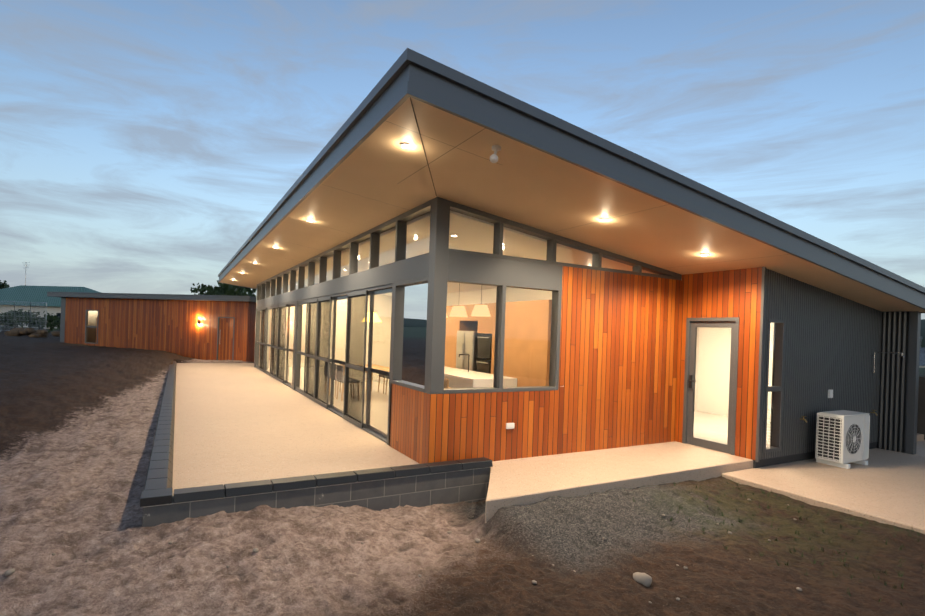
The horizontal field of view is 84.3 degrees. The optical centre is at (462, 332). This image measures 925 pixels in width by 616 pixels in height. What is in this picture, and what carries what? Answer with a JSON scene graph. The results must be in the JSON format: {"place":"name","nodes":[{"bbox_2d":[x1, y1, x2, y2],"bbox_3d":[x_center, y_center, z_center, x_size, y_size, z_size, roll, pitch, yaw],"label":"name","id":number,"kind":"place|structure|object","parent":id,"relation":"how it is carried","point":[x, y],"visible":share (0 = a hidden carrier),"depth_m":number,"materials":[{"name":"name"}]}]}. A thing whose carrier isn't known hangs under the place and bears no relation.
{"place":"outdoors","nodes":[
{"label":"outdoors","id":0,"kind":"place"},
{"bbox_2d":[444,378,450,388],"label":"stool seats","id":1,"kind":"object","parent":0,"point":[446,383],"depth_m":9.11,"materials":[{"name":"brown wood"}]},
{"bbox_2d":[0,327,924,615],"bbox_3d":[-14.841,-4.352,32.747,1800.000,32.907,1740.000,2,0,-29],"label":"ground","id":2,"kind":"structure","parent":0,"point":[78,423],"depth_m":4.77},
{"bbox_2d":[1,310,17,327],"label":"shrub leaves","id":3,"kind":"object","parent":2,"relation":"on","point":[7,320],"depth_m":40.03,"materials":[{"name":"green plant"}]},
{"bbox_2d":[0,312,23,326],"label":"shrub leaves","id":4,"kind":"object","parent":2,"relation":"on","point":[1,320],"depth_m":38.68,"materials":[{"name":"green plant"}]},
{"bbox_2d":[3,309,33,327],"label":"shrub leaves","id":5,"kind":"object","parent":2,"relation":"on","point":[17,320],"depth_m":38.30,"materials":[{"name":"green plant"}]},
{"bbox_2d":[0,301,46,331],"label":"fence","id":6,"kind":"object","parent":2,"relation":"on","point":[19,316],"visible":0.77,"depth_m":32.80,"materials":[{"name":"grey metal"}]},
{"bbox_2d":[0,305,60,328],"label":"neighbour walls","id":7,"kind":"structure","parent":2,"relation":"on","point":[52,309],"depth_m":49.63,"materials":[{"name":"grey"}]},
{"bbox_2d":[0,285,100,306],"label":"neighbour roof","id":8,"kind":"object","parent":7,"relation":"on","point":[21,294],"visible":0.33,"depth_m":52.54,"materials":[{"name":"teal metal"}]},
{"bbox_2d":[4,328,59,337],"bbox_3d":[-25.518,0.040,30.168,4.940,0.669,2.159,2,0,40],"label":"rock pile","id":9,"kind":"object","parent":2,"relation":"on","point":[31,332],"visible":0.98,"depth_m":29.66,"materials":[{"name":"brown stone"}]},
{"bbox_2d":[22,310,53,330],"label":"shrub leaves","id":10,"kind":"object","parent":2,"relation":"on","point":[42,327],"depth_m":40.66,"materials":[{"name":"green plant"}]},
{"bbox_2d":[28,313,60,331],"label":"shrub leaves","id":11,"kind":"object","parent":2,"relation":"on","point":[54,319],"depth_m":38.48,"materials":[{"name":"green plant"}]},
{"bbox_2d":[47,292,255,359],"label":"shed roof and trim","id":12,"kind":"structure","parent":2,"relation":"on","point":[88,314],"depth_m":24.97,"materials":[{"name":"grey metal"}]},
{"bbox_2d":[64,297,255,361],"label":"wood-clad wall","id":13,"kind":"structure","parent":2,"relation":"on","point":[172,326],"depth_m":24.73,"materials":[{"name":"brown wood"}]},
{"bbox_2d":[143,467,489,526],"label":"retaining blocks","id":14,"kind":"structure","parent":2,"relation":"on","point":[468,486],"depth_m":5.83,"materials":[{"name":"grey concrete"}]},
{"bbox_2d":[140,361,492,506],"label":"cap tiles","id":15,"kind":"object","parent":14,"relation":"on","point":[158,489],"visible":0.9,"depth_m":5.76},
{"bbox_2d":[146,467,488,506],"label":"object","id":16,"kind":"object","parent":14,"relation":"on","point":[297,489],"visible":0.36,"depth_m":5.42,"materials":[{"name":"grey concrete"}]},
{"bbox_2d":[4,499,801,603],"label":"stones","id":17,"kind":"object","parent":2,"relation":"on","point":[644,579],"visible":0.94,"depth_m":4.25,"materials":[{"name":"grey stone"}]},
{"bbox_2d":[172,363,923,522],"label":"slab","id":18,"kind":"structure","parent":2,"relation":"on","point":[240,422],"depth_m":7.40,"materials":[{"name":"beige concrete"}]},
{"bbox_2d":[267,367,769,446],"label":"interior floor","id":19,"kind":"structure","parent":18,"relation":"on","point":[723,436],"depth_m":11.08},
{"bbox_2d":[328,376,387,400],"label":"chairs","id":20,"kind":"object","parent":19,"relation":"on","point":[343,386],"depth_m":13.31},
{"bbox_2d":[329,363,388,382],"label":"chair seats","id":21,"kind":"object","parent":20,"relation":"on","point":[342,376],"depth_m":12.60,"materials":[{"name":"brown wood"}]},
{"bbox_2d":[340,364,389,399],"bbox_3d":[-2.439,1.288,13.434,1.000,0.760,2.200,2,0,-29],"label":"dining table","id":22,"kind":"object","parent":19,"relation":"on","point":[384,367],"depth_m":13.74,"materials":[{"name":"brown wood"}]},
{"bbox_2d":[444,376,471,387],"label":"kitchen island","id":23,"kind":"structure","parent":19,"relation":"on","point":[452,382],"depth_m":10.15,"materials":[{"name":"beige"}]},
{"bbox_2d":[444,366,516,387],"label":"kitchen island","id":24,"kind":"structure","parent":23,"relation":"on","point":[478,375],"depth_m":9.48,"materials":[{"name":"white"}]},
{"bbox_2d":[457,331,491,370],"bbox_3d":[0.333,0.855,12.680,0.680,1.780,0.840,2,0,-29],"label":"fridge","id":25,"kind":"object","parent":19,"relation":"on","point":[475,333],"depth_m":12.18,"materials":[{"name":"silver metal"}]},
{"bbox_2d":[456,333,472,370],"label":"fridge doors","id":26,"kind":"structure","parent":25,"relation":"attached to","point":[462,349],"depth_m":12.46,"materials":[{"name":"silver metal"}]},
{"bbox_2d":[445,300,551,386],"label":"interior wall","id":27,"kind":"structure","parent":19,"relation":"on","point":[488,327],"depth_m":10.66,"materials":[{"name":"paint"}]},
{"bbox_2d":[476,335,491,373],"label":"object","id":28,"kind":"structure","parent":27,"relation":"attached to","point":[485,346],"depth_m":11.82,"materials":[{"name":"black"}]},
{"bbox_2d":[267,287,773,422],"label":"interior walls","id":29,"kind":"structure","parent":19,"relation":"on","point":[537,294],"depth_m":12.71,"materials":[{"name":"beige paint"}]},
{"bbox_2d":[388,266,761,463],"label":"timber cladding","id":30,"kind":"structure","parent":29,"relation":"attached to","point":[622,358],"depth_m":7.85,"materials":[{"name":"orange wood"}]},
{"bbox_2d":[506,390,832,428],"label":"electrical outlets","id":31,"kind":"object","parent":30,"relation":"attached to","point":[512,425],"visible":1,"depth_m":7.14,"materials":[{"name":"white plastic"}]},
{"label":"rear walls","id":32,"kind":"object","parent":19,"relation":"on","visible":0},
{"bbox_2d":[276,210,681,295],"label":"ceiling","id":33,"kind":"structure","parent":32,"relation":"attached to","point":[454,242],"depth_m":8.41,"materials":[{"name":"white paint"}]},
{"bbox_2d":[367,312,380,321],"bbox_3d":[-2.380,-0.406,13.434,0.520,0.250,0.520,2,0,-29],"label":"pendant light","id":34,"kind":"object","parent":33,"relation":"hanging from","point":[374,316],"depth_m":13.30,"materials":[{"name":"white"}]},
{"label":"pendant cords","id":35,"kind":"object","parent":33,"relation":"hanging from","visible":0},
{"bbox_2d":[446,305,490,317],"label":"pendant lights","id":36,"kind":"object","parent":35,"relation":"hanging from","point":[479,310],"depth_m":10.03},
{"bbox_2d":[254,197,784,454],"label":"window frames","id":37,"kind":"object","parent":32,"relation":"attached to","point":[439,265],"depth_m":7.72,"materials":[{"name":"grey metal"}]},
{"bbox_2d":[260,294,365,423],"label":"fly screens","id":38,"kind":"object","parent":37,"relation":"attached to","point":[355,355],"visible":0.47,"depth_m":11.42,"materials":[{"name":"grey fabric"}]},
{"bbox_2d":[259,290,367,427],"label":"sliding door frames","id":39,"kind":"structure","parent":37,"relation":"attached to","point":[346,365],"depth_m":11.01,"materials":[{"name":"grey metal"}]},
{"bbox_2d":[257,209,779,447],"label":"glazing","id":40,"kind":"structure","parent":37,"relation":"in","point":[412,334],"depth_m":7.64,"materials":[{"name":"clear glass"}]},
{"bbox_2d":[688,375,695,387],"bbox_3d":[3.867,0.828,8.582,0.081,0.220,0.165,2,0,-29],"label":"door handle","id":41,"kind":"object","parent":37,"relation":"attached to","point":[690,380],"visible":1,"depth_m":8.63,"materials":[{"name":"metal"}]},
{"bbox_2d":[692,327,730,440],"bbox_3d":[4.071,0.825,8.350,0.001,2.140,0.940,2,0,-29],"label":"door glass","id":42,"kind":"object","parent":37,"relation":"attached to","point":[714,383],"visible":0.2,"depth_m":8.33,"materials":[{"name":"clear glass"}]},
{"bbox_2d":[218,48,924,312],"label":"roof fascia","id":43,"kind":"structure","parent":32,"relation":"on","point":[422,78],"depth_m":5.28,"materials":[{"name":"grey metal"}]},
{"bbox_2d":[410,97,436,195],"bbox_3d":[-0.377,-1.820,5.307,0.010,0.158,2.415,2,0,2],"label":"soffit joint","id":44,"kind":"object","parent":43,"relation":"attached to","point":[422,142],"visible":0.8,"depth_m":4.92,"materials":[{"name":"brown"}]},
{"bbox_2d":[256,143,708,263],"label":"recessed downlights","id":45,"kind":"object","parent":43,"relation":"attached to","point":[411,147],"visible":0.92,"depth_m":6.44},
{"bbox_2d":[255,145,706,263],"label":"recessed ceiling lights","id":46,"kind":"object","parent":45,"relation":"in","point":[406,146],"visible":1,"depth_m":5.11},
{"bbox_2d":[490,145,500,162],"bbox_3d":[0.304,-1.662,4.780,0.088,0.182,0.161,2,0,20],"label":"security sensor","id":47,"kind":"object","parent":43,"relation":"attached to","point":[494,158],"visible":1,"depth_m":4.77,"materials":[{"name":"white plastic"}]},
{"bbox_2d":[220,97,924,311],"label":"soffit","id":48,"kind":"structure","parent":32,"relation":"attached to","point":[379,175],"depth_m":6.47,"materials":[{"name":"beige paint"}]},
{"bbox_2d":[753,442,877,467],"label":"plinth","id":49,"kind":"structure","parent":18,"relation":"on","point":[786,459],"depth_m":8.06,"materials":[{"name":"grey concrete"}]},
{"bbox_2d":[760,268,881,459],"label":"exterior wall","id":50,"kind":"structure","parent":18,"relation":"on","point":[832,341],"depth_m":8.40,"materials":[{"name":"grey metal"}]},
{"bbox_2d":[800,410,876,422],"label":"garden taps","id":51,"kind":"object","parent":50,"relation":"attached to","point":[806,420],"visible":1,"depth_m":8.17,"materials":[{"name":"gold metal"}]},
{"bbox_2d":[870,352,904,372],"bbox_3d":[7.561,0.541,9.083,0.110,0.391,0.504,2,0,-29],"label":"pipe","id":52,"kind":"object","parent":50,"relation":"attached to","point":[873,369],"visible":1,"depth_m":9.24,"materials":[{"name":"silver metal"}]},
{"bbox_2d":[632,479,924,605],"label":"grass tufts","id":53,"kind":"object","parent":2,"relation":"on","point":[843,560],"visible":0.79,"depth_m":5.34,"materials":[{"name":"green"}]},
{"bbox_2d":[722,440,924,533],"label":"slab","id":54,"kind":"structure","parent":2,"relation":"on","point":[884,486],"depth_m":6.92,"materials":[{"name":"beige concrete"}]},
{"bbox_2d":[755,267,920,461],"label":"corner trim","id":55,"kind":"structure","parent":54,"relation":"on","point":[913,381],"depth_m":9.03,"materials":[{"name":"grey metal"}]},
{"bbox_2d":[816,459,867,468],"bbox_3d":[6.043,2.050,8.138,0.640,0.070,0.450,2,0,-29],"label":"air conditioner feet","id":56,"kind":"object","parent":54,"relation":"on","point":[847,465],"visible":0.5,"depth_m":8.03,"materials":[{"name":"white plastic"}]},
{"bbox_2d":[815,410,869,463],"bbox_3d":[6.055,1.644,8.141,0.800,0.742,0.402,2,0,-29],"label":"air conditioner casing","id":57,"kind":"object","parent":54,"relation":"on","point":[860,419],"visible":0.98,"depth_m":8.02,"materials":[{"name":"white metal"}]},
{"bbox_2d":[817,416,860,460],"bbox_3d":[5.937,1.646,7.932,0.658,0.650,0.275,2,0,4],"label":"ac fan cavity","id":58,"kind":"object","parent":57,"relation":"in","point":[853,451],"visible":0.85,"depth_m":7.93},
{"bbox_2d":[816,415,861,460],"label":"ac grilles","id":59,"kind":"object","parent":57,"relation":"attached to","point":[854,441],"visible":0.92,"depth_m":7.94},
{"bbox_2d":[917,376,924,439],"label":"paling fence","id":60,"kind":"object","parent":2,"relation":"on","point":[921,413],"depth_m":10.66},
{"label":"tree trunk","id":61,"kind":"object","parent":2,"relation":"on","visible":0},
{"bbox_2d":[214,281,255,296],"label":"tree leaves","id":62,"kind":"object","parent":61,"relation":"on","point":[233,290],"visible":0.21,"depth_m":69.27,"materials":[{"name":"green plant"}]},
{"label":"tree trunk","id":63,"kind":"object","parent":2,"relation":"on","visible":0},
{"bbox_2d":[190,283,226,294],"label":"tree leaves","id":64,"kind":"object","parent":63,"relation":"on","point":[209,289],"visible":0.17,"depth_m":78.03,"materials":[{"name":"green plant"}]},
{"bbox_2d":[0,0,924,318],"label":"sky","id":65,"kind":"structure","parent":0,"point":[143,143],"materials":[{"name":"blue"}]},
{"bbox_2d":[878,311,909,452],"bbox_3d":[7.884,0.968,9.319,0.100,2.721,0.420,2,0,-29],"label":"slatted screen","id":66,"kind":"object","parent":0,"point":[893,391],"depth_m":9.29,"materials":[{"name":"black metal"}]},
{"bbox_2d":[919,353,924,365],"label":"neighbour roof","id":67,"kind":"object","parent":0,"point":[922,360],"depth_m":70.53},
{"bbox_2d":[920,319,924,347],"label":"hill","id":68,"kind":"structure","parent":0,"point":[922,337],"depth_m":289.99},
{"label":"tree trunk","id":69,"kind":"object","parent":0,"visible":0},
{"bbox_2d":[0,280,9,288],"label":"tree","id":70,"kind":"object","parent":69,"relation":"attached to","point":[4,285],"visible":0.54,"depth_m":79.72,"materials":[{"name":"green plant"}]}
]}

